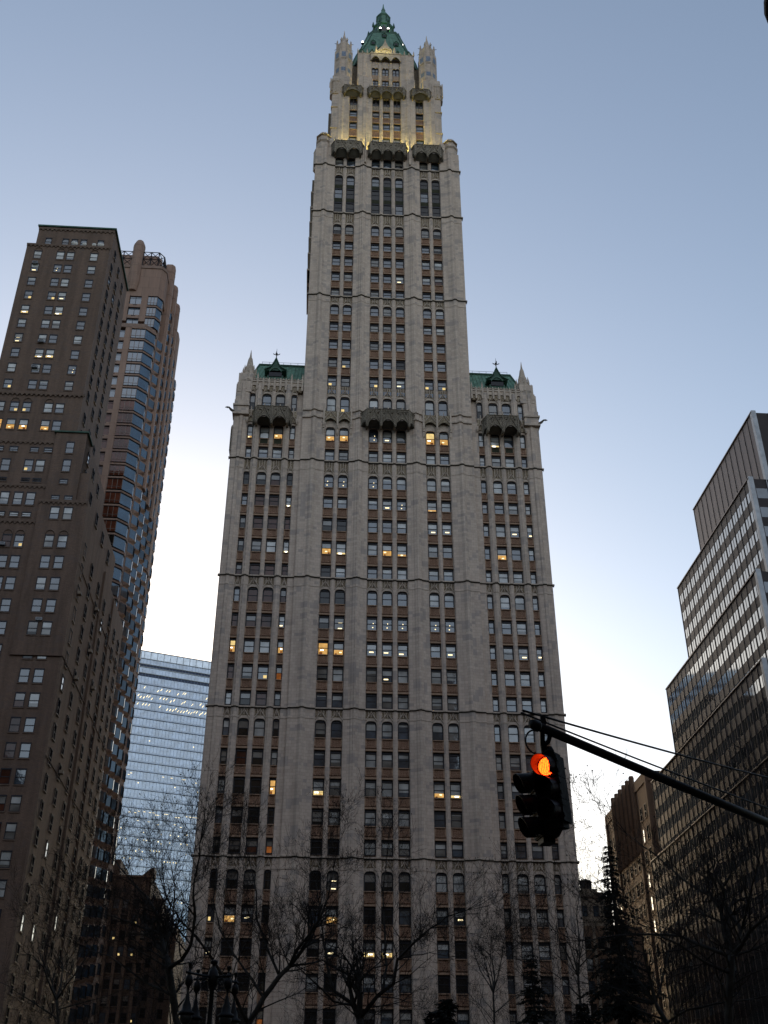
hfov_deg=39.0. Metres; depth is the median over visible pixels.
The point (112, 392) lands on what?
window
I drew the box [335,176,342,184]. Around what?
window
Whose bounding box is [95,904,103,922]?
oriel window
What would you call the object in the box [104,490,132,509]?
bay window
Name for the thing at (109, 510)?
bay window
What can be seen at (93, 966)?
oriel window
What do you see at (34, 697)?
window
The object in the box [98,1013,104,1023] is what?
window
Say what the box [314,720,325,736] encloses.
window
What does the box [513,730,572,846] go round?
traffic signal
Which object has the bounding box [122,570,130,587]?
oriel window
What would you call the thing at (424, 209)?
window
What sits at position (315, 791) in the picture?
window
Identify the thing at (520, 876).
window
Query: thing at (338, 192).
window
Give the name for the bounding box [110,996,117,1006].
window
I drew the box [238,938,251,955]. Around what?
window
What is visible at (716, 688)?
stepped office building
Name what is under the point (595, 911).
window
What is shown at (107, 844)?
oriel window
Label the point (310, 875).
window
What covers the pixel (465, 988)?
window
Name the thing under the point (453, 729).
window
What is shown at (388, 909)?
window
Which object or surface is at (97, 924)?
oriel window
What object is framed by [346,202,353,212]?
window
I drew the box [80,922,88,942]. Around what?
oriel window
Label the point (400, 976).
window
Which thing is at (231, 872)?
window
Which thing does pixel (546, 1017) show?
window
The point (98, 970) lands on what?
oriel window
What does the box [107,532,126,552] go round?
bay window
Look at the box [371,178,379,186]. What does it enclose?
window
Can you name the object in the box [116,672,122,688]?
oriel window
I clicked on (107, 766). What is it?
oriel window
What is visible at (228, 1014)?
lamp post
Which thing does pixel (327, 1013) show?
window
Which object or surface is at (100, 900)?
oriel window
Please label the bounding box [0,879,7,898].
window
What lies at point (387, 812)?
window
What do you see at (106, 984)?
window
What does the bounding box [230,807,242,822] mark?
window
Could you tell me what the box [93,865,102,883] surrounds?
oriel window
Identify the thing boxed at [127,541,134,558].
oriel window
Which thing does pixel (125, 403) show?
bay window
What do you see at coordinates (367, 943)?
window
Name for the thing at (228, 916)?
window
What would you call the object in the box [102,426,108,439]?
window
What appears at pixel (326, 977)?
window
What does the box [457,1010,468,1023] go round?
window
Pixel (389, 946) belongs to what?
window
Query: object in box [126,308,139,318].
window
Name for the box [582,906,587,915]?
window
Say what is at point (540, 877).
window
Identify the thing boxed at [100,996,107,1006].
window
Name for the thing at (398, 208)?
window
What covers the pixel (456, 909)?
window
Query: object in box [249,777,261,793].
window
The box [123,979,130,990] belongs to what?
window
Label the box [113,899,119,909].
window
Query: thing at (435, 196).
window
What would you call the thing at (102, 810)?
oriel window
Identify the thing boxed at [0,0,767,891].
sky
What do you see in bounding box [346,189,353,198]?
window
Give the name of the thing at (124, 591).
oriel window
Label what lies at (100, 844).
oriel window
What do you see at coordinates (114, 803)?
oriel window
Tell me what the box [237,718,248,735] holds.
window
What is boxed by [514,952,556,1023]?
conifer tree
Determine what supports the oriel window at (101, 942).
in the apartment tower at (134, 448)
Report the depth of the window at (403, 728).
141.37 m
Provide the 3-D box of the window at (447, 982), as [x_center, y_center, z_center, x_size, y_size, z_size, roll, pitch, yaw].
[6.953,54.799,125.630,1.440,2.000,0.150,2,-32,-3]
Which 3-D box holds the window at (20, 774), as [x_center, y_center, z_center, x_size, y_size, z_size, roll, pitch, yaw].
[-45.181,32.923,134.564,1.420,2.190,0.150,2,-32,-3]
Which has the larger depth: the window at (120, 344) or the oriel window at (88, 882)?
the window at (120, 344)
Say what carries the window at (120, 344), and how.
in the apartment tower at (134, 448)
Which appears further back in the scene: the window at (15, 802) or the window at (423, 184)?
the window at (423, 184)
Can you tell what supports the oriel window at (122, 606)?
in the apartment tower at (134, 448)
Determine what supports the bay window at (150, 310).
in the apartment tower at (134, 448)
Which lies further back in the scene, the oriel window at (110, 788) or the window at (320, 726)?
the oriel window at (110, 788)
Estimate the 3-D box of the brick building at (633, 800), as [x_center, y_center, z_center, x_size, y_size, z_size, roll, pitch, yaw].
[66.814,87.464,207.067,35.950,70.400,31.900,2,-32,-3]
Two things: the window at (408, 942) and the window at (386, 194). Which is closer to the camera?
the window at (408, 942)
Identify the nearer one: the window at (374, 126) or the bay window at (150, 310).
the window at (374, 126)
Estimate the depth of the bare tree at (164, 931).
38.26 m
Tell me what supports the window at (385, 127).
in the gothic skyscraper
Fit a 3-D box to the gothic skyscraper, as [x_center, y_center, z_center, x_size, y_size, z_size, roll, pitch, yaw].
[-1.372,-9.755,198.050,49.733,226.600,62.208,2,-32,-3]
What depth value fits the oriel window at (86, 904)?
180.99 m
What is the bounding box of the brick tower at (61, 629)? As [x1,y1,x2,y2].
[0,224,128,1023]
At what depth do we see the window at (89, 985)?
184.88 m
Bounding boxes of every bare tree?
[0,856,181,1023]
[0,983,99,1023]
[19,749,265,1023]
[53,966,184,1023]
[81,768,401,1023]
[191,969,270,1023]
[207,785,554,1023]
[276,961,385,1023]
[397,958,492,1023]
[433,852,608,1023]
[459,811,665,1023]
[471,970,596,1023]
[480,834,767,1023]
[485,703,767,1023]
[630,945,756,1023]
[700,937,767,1023]
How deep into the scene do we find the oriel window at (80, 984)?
179.60 m
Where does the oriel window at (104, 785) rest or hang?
in the apartment tower at (134, 448)
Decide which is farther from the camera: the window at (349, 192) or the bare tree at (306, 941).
the window at (349, 192)
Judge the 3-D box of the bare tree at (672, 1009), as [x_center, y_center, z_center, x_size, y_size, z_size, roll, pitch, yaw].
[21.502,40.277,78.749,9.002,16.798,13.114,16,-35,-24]
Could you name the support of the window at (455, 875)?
in the gothic skyscraper
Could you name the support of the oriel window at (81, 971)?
in the apartment tower at (134, 448)
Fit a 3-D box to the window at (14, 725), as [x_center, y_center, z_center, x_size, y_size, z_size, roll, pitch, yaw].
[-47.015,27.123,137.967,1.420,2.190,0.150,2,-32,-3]
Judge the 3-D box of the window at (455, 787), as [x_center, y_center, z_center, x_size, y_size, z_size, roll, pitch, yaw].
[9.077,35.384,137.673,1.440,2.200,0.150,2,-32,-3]
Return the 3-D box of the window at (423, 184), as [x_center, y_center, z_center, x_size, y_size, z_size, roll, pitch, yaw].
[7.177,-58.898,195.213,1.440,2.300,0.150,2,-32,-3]
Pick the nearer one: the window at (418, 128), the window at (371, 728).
the window at (371, 728)
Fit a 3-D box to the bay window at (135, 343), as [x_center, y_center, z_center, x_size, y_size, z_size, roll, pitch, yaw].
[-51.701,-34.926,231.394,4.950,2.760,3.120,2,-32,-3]
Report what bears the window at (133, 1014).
in the office building at (115, 982)
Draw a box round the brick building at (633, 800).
[604,771,670,1023]
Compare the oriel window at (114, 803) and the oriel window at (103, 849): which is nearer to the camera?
the oriel window at (103, 849)
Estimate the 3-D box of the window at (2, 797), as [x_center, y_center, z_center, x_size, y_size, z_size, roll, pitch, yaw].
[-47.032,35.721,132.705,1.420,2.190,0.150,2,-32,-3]
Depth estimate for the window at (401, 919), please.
129.29 m
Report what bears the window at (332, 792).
in the gothic skyscraper
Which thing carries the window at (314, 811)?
in the gothic skyscraper
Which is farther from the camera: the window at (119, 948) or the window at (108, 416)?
the window at (108, 416)
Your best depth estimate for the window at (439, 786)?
137.66 m
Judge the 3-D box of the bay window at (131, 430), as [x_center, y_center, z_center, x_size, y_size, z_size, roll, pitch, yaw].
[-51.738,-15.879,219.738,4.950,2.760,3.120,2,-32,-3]
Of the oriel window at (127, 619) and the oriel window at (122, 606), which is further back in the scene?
the oriel window at (127, 619)
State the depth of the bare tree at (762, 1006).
78.39 m
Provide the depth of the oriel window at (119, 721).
204.44 m
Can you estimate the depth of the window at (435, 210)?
191.87 m
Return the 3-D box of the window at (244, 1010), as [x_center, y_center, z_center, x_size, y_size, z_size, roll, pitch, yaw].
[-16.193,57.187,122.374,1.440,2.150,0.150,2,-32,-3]
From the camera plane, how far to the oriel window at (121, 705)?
206.19 m
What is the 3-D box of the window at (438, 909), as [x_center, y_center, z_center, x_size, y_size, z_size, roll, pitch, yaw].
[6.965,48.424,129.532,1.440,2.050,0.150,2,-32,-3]
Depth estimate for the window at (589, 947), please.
184.43 m
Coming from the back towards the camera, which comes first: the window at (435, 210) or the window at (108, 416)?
the window at (108, 416)
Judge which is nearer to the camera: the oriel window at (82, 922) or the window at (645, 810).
the oriel window at (82, 922)
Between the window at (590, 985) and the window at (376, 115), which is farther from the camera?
the window at (376, 115)
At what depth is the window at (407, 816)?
135.42 m
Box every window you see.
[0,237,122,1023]
[0,768,11,785]
[0,795,6,812]
[0,850,12,868]
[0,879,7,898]
[3,742,16,758]
[3,822,17,840]
[8,716,21,732]
[8,795,22,812]
[12,692,25,707]
[13,768,26,785]
[18,742,31,759]
[22,717,35,733]
[27,692,40,708]
[31,668,44,683]
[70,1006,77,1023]
[71,985,80,1004]
[74,964,82,984]
[76,942,85,963]
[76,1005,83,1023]
[77,983,86,1002]
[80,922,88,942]
[80,963,89,983]
[82,902,91,921]
[82,943,92,962]
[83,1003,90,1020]
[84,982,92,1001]
[85,882,93,902]
[85,923,94,942]
[86,962,95,981]
[88,863,96,882]
[88,904,97,921]
[89,942,98,961]
[90,844,99,863]
[91,924,100,941]
[92,1001,96,1015]
[93,825,101,844]
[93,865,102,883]
[93,884,99,903]
[94,981,98,995]
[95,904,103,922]
[96,807,104,825]
[96,848,104,865]
[96,885,104,903]
[97,961,101,976]
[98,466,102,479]
[98,789,106,807]
[98,829,107,846]
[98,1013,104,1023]
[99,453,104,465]
[99,868,107,884]
[99,942,103,957]
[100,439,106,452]
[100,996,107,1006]
[101,772,108,789]
[101,811,109,828]
[101,849,110,867]
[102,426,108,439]
[102,504,130,523]
[103,518,128,537]
[103,754,111,771]
[103,793,112,811]
[103,979,109,989]
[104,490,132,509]
[104,832,111,849]
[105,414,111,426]
[105,962,111,973]
[106,476,134,495]
[106,737,113,754]
[106,776,114,793]
[106,946,113,956]
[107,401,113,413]
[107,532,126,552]
[107,815,114,831]
[108,462,136,481]
[108,720,115,737]
[108,759,116,776]
[108,1013,115,1023]
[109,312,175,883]
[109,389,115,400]
[109,797,117,814]
[109,930,115,940]
[110,742,118,759]
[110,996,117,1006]
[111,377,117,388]
[111,449,138,468]
[111,580,120,596]
[111,704,118,720]
[111,780,119,797]
[112,547,124,567]
[112,979,119,989]
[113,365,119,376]
[113,436,140,455]
[113,564,122,580]
[113,688,120,704]
[113,726,121,742]
[113,764,121,780]
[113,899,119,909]
[114,963,120,973]
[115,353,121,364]
[115,423,142,442]
[115,710,123,726]
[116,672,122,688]
[116,946,123,956]
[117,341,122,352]
[117,411,144,429]
[117,694,125,710]
[118,601,126,617]
[118,656,124,672]
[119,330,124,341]
[119,398,146,415]
[119,1013,126,1023]
[120,585,128,602]
[120,640,126,656]
[120,679,127,694]
[121,386,147,404]
[121,996,128,1006]
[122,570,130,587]
[122,625,128,641]
[123,374,149,392]
[123,610,130,625]
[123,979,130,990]
[125,362,151,380]
[125,556,132,572]
[125,963,131,973]
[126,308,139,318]
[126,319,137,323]
[127,350,153,367]
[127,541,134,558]
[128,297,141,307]
[129,338,154,356]
[129,931,135,940]
[130,1013,134,1023]
[131,327,156,344]
[136,963,140,973]
[144,316,160,331]
[145,305,162,320]
[147,295,163,309]
[218,972,230,990]
[221,938,233,955]
[223,905,235,921]
[225,869,237,888]
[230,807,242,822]
[233,777,244,793]
[236,1008,247,1023]
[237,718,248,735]
[237,973,249,990]
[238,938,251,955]
[241,905,253,922]
[243,870,255,888]
[247,807,259,823]
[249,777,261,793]
[253,719,264,735]
[304,1008,316,1023]
[305,973,317,991]
[307,939,318,956]
[309,871,320,889]
[311,808,322,824]
[312,779,323,794]
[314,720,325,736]
[323,974,335,991]
[323,1009,335,1023]
[324,939,336,956]
[325,906,337,923]
[326,871,338,890]
[328,809,339,824]
[329,779,340,795]
[331,721,341,737]
[334,188,342,197]
[334,202,341,211]
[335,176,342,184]
[346,177,354,184]
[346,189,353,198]
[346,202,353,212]
[349,111,356,116]
[349,122,356,128]
[363,907,375,923]
[363,940,374,957]
[363,974,374,992]
[363,1009,374,1023]
[364,810,375,825]
[364,872,375,890]
[365,722,376,738]
[365,780,375,795]
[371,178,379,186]
[371,190,379,199]
[371,203,378,213]
[372,112,378,117]
[372,124,378,129]
[381,780,392,796]
[381,810,392,825]
[381,872,392,890]
[381,907,392,924]
[381,940,392,957]
[381,974,392,992]
[381,1009,392,1023]
[382,722,392,738]
[383,113,389,117]
[383,124,389,130]
[383,178,390,186]
[383,190,390,200]
[383,204,390,213]
[393,113,399,118]
[394,125,400,130]
[395,179,402,187]
[395,191,402,200]
[395,205,402,214]
[398,722,408,739]
[398,780,408,796]
[398,810,409,826]
[399,872,410,891]
[399,907,410,924]
[399,940,410,957]
[399,975,411,992]
[399,1009,411,1023]
[416,115,422,119]
[416,126,422,131]
[420,180,427,188]
[420,192,427,202]
[420,206,428,215]
[431,181,439,189]
[432,193,439,202]
[432,207,439,216]
[432,723,442,739]
[433,781,444,797]
[434,811,445,826]
[436,873,447,891]
[436,908,447,925]
[437,941,448,958]
[438,975,449,993]
[448,724,458,740]
[450,782,460,797]
[453,873,464,892]
[454,908,465,925]
[455,941,466,958]
[456,975,467,993]
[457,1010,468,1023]
[508,725,518,741]
[517,874,528,893]
[519,909,530,926]
[523,976,534,991]
[524,726,534,742]
[534,875,545,893]
[544,1011,555,1023]
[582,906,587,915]
[584,937,591,949]
[586,958,593,971]
[588,981,595,994]
[590,1004,596,1017]
[593,906,598,916]
[640,808,642,822]
[642,829,645,844]
[644,803,647,818]
[662,992,665,1008]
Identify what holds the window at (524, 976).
in the gothic skyscraper
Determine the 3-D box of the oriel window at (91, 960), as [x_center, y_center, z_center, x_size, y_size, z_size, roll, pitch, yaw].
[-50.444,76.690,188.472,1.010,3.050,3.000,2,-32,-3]
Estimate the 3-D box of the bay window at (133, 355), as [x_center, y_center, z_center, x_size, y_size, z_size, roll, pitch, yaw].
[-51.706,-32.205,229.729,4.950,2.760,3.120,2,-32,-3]
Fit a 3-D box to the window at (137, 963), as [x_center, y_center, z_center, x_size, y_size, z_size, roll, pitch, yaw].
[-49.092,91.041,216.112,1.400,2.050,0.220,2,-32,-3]
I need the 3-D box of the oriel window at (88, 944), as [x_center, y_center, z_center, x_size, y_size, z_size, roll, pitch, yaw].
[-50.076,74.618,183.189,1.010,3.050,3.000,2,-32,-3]
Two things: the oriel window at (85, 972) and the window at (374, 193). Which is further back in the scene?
the window at (374, 193)
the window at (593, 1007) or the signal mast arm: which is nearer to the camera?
the signal mast arm
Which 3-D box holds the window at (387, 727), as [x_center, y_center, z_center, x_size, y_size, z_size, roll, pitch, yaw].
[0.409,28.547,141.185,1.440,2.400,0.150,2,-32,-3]
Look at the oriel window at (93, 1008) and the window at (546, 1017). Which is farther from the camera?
the oriel window at (93, 1008)
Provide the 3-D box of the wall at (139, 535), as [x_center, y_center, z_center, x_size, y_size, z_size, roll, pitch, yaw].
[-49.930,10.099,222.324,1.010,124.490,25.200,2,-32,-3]
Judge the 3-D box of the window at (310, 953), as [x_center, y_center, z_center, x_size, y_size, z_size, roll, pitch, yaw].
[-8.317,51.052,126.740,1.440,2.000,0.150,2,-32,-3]
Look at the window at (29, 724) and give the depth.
138.03 m
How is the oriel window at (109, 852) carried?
in the apartment tower at (134, 448)
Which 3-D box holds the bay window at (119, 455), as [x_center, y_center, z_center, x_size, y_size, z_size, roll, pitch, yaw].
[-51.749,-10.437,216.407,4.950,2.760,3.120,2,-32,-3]
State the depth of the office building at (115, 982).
216.53 m
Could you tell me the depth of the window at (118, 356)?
228.12 m
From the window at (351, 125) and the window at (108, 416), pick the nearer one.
the window at (351, 125)
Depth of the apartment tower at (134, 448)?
220.21 m
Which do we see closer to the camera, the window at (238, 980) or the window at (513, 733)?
the window at (238, 980)
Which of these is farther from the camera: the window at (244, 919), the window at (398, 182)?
the window at (398, 182)
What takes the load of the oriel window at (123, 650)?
in the apartment tower at (134, 448)
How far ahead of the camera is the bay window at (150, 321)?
235.77 m
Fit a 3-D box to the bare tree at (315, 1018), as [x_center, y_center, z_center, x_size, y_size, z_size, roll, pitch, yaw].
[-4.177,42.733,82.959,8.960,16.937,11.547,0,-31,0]
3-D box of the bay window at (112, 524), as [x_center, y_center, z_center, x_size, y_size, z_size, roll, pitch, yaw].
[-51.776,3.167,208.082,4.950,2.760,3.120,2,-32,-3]
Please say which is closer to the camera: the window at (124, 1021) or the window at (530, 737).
the window at (530, 737)
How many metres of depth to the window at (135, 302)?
238.26 m
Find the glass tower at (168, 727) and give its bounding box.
[115,650,210,941]
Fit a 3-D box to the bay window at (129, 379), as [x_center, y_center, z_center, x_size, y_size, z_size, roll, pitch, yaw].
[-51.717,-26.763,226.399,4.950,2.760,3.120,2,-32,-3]
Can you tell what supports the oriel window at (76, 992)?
in the apartment tower at (134, 448)
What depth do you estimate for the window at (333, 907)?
128.81 m
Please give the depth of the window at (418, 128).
206.80 m
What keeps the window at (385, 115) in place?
in the gothic skyscraper
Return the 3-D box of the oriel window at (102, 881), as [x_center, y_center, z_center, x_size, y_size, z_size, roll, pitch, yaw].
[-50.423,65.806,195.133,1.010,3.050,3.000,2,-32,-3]
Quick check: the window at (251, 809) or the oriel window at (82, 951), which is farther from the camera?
the oriel window at (82, 951)
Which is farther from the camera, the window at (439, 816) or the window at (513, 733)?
the window at (513, 733)
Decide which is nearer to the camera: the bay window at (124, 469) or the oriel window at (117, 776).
the oriel window at (117, 776)
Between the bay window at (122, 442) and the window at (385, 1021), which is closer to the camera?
the window at (385, 1021)
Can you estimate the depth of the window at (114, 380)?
224.78 m
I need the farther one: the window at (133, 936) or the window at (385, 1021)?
the window at (133, 936)
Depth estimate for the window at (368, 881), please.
131.10 m
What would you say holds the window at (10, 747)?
in the brick tower at (61, 629)
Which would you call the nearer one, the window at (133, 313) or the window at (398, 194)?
the window at (398, 194)
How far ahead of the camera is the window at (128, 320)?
235.48 m
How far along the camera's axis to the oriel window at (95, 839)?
187.35 m
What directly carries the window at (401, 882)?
in the gothic skyscraper
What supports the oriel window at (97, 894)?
in the apartment tower at (134, 448)
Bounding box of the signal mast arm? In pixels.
[521,710,767,826]
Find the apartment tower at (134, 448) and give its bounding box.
[68,240,179,1023]
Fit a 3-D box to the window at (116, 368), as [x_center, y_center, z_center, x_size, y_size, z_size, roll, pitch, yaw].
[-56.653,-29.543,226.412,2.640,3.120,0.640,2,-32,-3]
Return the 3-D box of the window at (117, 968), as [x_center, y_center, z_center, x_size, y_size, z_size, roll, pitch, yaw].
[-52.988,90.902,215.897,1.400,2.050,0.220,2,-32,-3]
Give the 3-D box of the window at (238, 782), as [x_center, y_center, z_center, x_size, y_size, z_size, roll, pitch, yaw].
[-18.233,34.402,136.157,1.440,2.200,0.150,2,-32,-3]
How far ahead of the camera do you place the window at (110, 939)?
218.96 m
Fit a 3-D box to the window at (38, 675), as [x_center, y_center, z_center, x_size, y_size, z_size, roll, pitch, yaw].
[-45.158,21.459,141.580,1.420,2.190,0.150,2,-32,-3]
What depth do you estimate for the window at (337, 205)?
190.88 m
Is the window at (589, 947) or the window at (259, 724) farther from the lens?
the window at (589, 947)
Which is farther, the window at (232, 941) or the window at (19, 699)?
the window at (19, 699)
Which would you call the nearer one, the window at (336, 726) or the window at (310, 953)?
the window at (310, 953)
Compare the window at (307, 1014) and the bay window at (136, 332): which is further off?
the bay window at (136, 332)
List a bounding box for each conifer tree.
[423,1007,448,1023]
[433,999,458,1023]
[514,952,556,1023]
[568,1001,601,1023]
[577,842,668,1023]
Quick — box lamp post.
[177,960,240,1023]
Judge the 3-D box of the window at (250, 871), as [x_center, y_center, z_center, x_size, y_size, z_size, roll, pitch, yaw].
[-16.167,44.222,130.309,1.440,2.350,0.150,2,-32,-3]
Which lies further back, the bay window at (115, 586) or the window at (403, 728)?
the bay window at (115, 586)
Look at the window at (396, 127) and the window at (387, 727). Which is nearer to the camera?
the window at (387, 727)
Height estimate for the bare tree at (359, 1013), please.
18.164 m
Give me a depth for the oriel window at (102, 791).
190.88 m
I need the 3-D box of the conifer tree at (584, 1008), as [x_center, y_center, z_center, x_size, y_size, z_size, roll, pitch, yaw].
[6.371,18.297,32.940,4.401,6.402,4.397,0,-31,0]
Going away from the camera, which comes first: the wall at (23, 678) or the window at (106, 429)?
the wall at (23, 678)
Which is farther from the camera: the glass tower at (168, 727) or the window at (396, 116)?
the glass tower at (168, 727)
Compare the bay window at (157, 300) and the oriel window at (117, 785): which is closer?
the oriel window at (117, 785)
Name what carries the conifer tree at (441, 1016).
on the ground
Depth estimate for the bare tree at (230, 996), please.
86.13 m
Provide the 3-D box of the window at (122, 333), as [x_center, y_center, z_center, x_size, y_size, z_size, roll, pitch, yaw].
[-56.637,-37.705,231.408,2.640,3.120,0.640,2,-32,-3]
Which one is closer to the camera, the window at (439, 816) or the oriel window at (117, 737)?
the window at (439, 816)
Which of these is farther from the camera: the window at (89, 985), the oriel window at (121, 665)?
the oriel window at (121, 665)
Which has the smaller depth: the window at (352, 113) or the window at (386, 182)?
the window at (386, 182)
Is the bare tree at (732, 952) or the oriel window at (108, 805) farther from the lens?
the oriel window at (108, 805)
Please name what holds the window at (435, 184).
in the gothic skyscraper
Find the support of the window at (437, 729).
in the gothic skyscraper
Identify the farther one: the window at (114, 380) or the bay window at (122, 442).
the window at (114, 380)
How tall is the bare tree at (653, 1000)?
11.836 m
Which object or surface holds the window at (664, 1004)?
in the brick building at (633, 800)
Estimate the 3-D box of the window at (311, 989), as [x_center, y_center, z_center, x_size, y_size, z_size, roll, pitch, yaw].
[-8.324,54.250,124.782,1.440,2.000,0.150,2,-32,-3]
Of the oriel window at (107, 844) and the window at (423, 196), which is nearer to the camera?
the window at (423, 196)
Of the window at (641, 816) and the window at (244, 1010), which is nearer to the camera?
the window at (244, 1010)
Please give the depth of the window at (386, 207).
191.44 m
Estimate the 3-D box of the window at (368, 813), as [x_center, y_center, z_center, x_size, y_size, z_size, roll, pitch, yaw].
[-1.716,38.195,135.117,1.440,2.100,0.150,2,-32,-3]
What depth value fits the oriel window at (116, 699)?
200.78 m
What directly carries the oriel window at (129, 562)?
in the apartment tower at (134, 448)
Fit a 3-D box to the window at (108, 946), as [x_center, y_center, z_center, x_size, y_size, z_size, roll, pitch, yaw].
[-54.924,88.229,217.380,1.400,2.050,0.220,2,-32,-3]
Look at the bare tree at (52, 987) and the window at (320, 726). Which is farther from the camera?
the window at (320, 726)
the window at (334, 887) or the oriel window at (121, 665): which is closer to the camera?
the window at (334, 887)
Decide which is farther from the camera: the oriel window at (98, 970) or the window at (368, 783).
the oriel window at (98, 970)
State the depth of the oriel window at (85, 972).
181.17 m
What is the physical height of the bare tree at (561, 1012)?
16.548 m
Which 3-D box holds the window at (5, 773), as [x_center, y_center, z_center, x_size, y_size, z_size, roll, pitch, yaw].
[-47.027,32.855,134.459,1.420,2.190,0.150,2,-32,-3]
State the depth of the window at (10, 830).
131.00 m
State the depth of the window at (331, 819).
134.83 m
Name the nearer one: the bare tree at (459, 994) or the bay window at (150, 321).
the bare tree at (459, 994)
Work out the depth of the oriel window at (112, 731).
197.47 m
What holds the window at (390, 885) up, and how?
in the gothic skyscraper
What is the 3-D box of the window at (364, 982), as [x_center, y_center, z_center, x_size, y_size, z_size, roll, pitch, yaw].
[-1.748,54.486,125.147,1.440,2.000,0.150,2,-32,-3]
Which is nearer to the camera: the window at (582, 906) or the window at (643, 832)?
the window at (582, 906)
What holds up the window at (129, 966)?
in the office building at (115, 982)
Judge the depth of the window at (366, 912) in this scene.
129.16 m
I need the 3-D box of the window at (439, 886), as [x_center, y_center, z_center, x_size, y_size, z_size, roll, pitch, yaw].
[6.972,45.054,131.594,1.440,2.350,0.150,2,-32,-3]
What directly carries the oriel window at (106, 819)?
in the apartment tower at (134, 448)
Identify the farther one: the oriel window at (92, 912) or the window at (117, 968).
the window at (117, 968)
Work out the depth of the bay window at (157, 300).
239.01 m
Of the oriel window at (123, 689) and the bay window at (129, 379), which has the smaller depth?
the oriel window at (123, 689)
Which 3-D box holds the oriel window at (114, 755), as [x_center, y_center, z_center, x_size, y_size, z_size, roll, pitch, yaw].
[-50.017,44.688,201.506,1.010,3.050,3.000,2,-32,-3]
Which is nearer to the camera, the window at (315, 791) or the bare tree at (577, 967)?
the bare tree at (577, 967)
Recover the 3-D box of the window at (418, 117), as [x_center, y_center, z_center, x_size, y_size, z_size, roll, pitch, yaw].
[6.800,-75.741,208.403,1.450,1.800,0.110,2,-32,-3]
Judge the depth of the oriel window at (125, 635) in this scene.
207.46 m
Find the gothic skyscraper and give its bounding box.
[179,4,590,1023]
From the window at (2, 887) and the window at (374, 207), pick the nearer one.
the window at (2, 887)
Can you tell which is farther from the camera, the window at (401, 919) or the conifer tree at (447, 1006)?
the window at (401, 919)
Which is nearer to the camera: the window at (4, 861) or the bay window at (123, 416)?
the window at (4, 861)
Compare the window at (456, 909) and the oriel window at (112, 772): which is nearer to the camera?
the window at (456, 909)
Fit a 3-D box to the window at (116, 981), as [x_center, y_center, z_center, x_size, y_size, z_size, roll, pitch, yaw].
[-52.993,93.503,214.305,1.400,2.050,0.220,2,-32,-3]
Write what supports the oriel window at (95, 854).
in the apartment tower at (134, 448)
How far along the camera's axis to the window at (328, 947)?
127.06 m
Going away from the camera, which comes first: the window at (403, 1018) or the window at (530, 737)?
the window at (403, 1018)
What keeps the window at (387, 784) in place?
in the gothic skyscraper
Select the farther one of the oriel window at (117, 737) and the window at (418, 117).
the window at (418, 117)
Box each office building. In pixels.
[93,859,184,1023]
[651,410,767,1023]
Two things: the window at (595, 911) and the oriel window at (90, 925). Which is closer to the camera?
the oriel window at (90, 925)
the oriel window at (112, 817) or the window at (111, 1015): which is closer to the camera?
the oriel window at (112, 817)
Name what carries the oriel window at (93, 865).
in the apartment tower at (134, 448)
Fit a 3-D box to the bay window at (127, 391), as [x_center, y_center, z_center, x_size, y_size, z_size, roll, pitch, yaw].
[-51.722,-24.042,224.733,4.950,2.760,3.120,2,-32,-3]
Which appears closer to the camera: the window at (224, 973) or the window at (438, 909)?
the window at (224, 973)
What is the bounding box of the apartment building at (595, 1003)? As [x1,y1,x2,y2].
[580,879,651,1023]
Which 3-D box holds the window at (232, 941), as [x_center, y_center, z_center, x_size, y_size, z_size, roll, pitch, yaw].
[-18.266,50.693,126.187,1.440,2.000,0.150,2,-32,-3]
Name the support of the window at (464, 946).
in the gothic skyscraper
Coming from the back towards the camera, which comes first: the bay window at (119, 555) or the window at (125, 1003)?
the window at (125, 1003)
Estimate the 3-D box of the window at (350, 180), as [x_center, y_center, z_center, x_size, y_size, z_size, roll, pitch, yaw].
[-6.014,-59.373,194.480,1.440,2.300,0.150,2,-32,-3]
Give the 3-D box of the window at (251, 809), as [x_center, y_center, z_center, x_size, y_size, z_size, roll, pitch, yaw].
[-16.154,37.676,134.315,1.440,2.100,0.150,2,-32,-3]
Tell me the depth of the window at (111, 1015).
211.19 m
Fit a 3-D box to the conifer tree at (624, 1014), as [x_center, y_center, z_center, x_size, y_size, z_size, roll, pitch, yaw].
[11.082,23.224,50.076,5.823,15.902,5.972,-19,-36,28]
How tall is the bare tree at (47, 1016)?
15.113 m
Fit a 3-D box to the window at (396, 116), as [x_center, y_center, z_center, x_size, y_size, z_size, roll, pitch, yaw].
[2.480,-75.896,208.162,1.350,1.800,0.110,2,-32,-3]
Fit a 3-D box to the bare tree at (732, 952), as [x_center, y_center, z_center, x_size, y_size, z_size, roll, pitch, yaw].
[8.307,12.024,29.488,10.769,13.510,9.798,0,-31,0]

